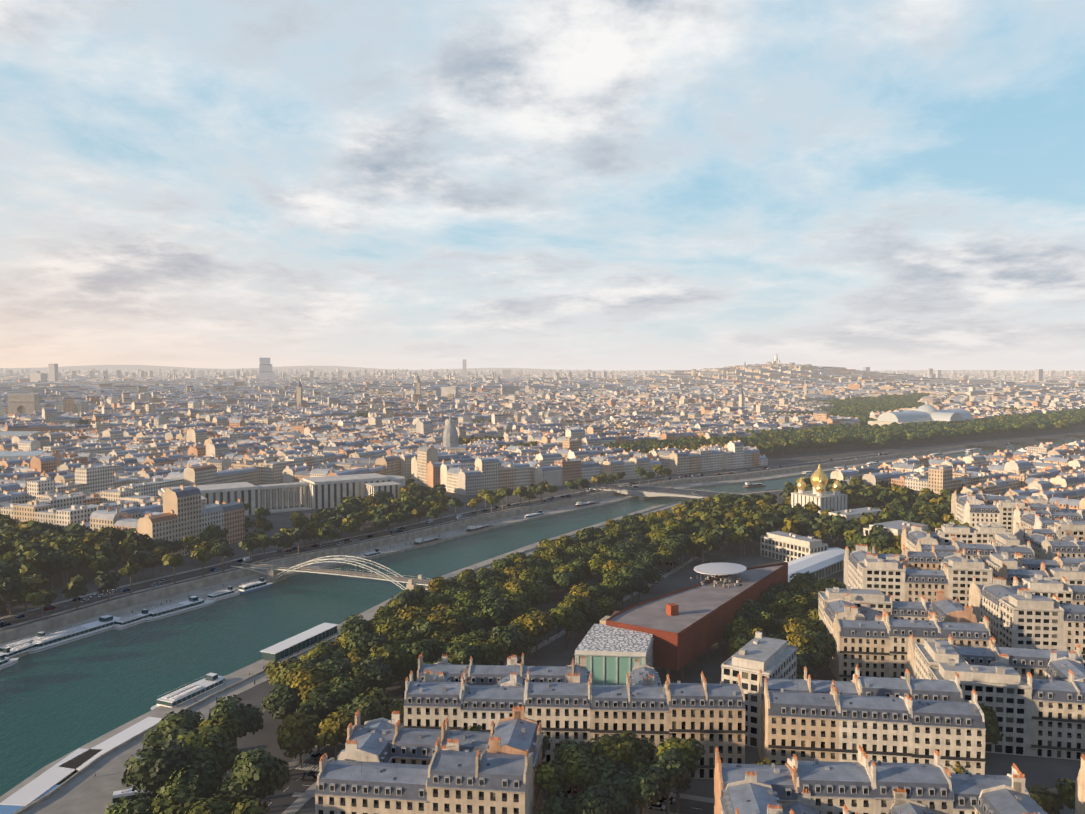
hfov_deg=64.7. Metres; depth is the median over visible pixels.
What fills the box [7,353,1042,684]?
landmarks
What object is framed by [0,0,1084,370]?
sky
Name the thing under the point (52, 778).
boats and pontoons
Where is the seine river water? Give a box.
[0,437,1084,795]
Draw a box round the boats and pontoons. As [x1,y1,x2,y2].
[0,442,1013,813]
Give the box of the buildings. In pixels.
[314,490,1084,813]
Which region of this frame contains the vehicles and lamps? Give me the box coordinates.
[0,453,886,810]
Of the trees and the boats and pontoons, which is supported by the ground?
the trees
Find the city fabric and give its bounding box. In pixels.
[0,362,1084,560]
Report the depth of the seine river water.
391.87 m
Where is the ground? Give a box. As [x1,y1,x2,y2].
[0,365,1084,813]
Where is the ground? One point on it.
(86, 789)
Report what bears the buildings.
on the ground
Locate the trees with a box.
[0,383,1084,813]

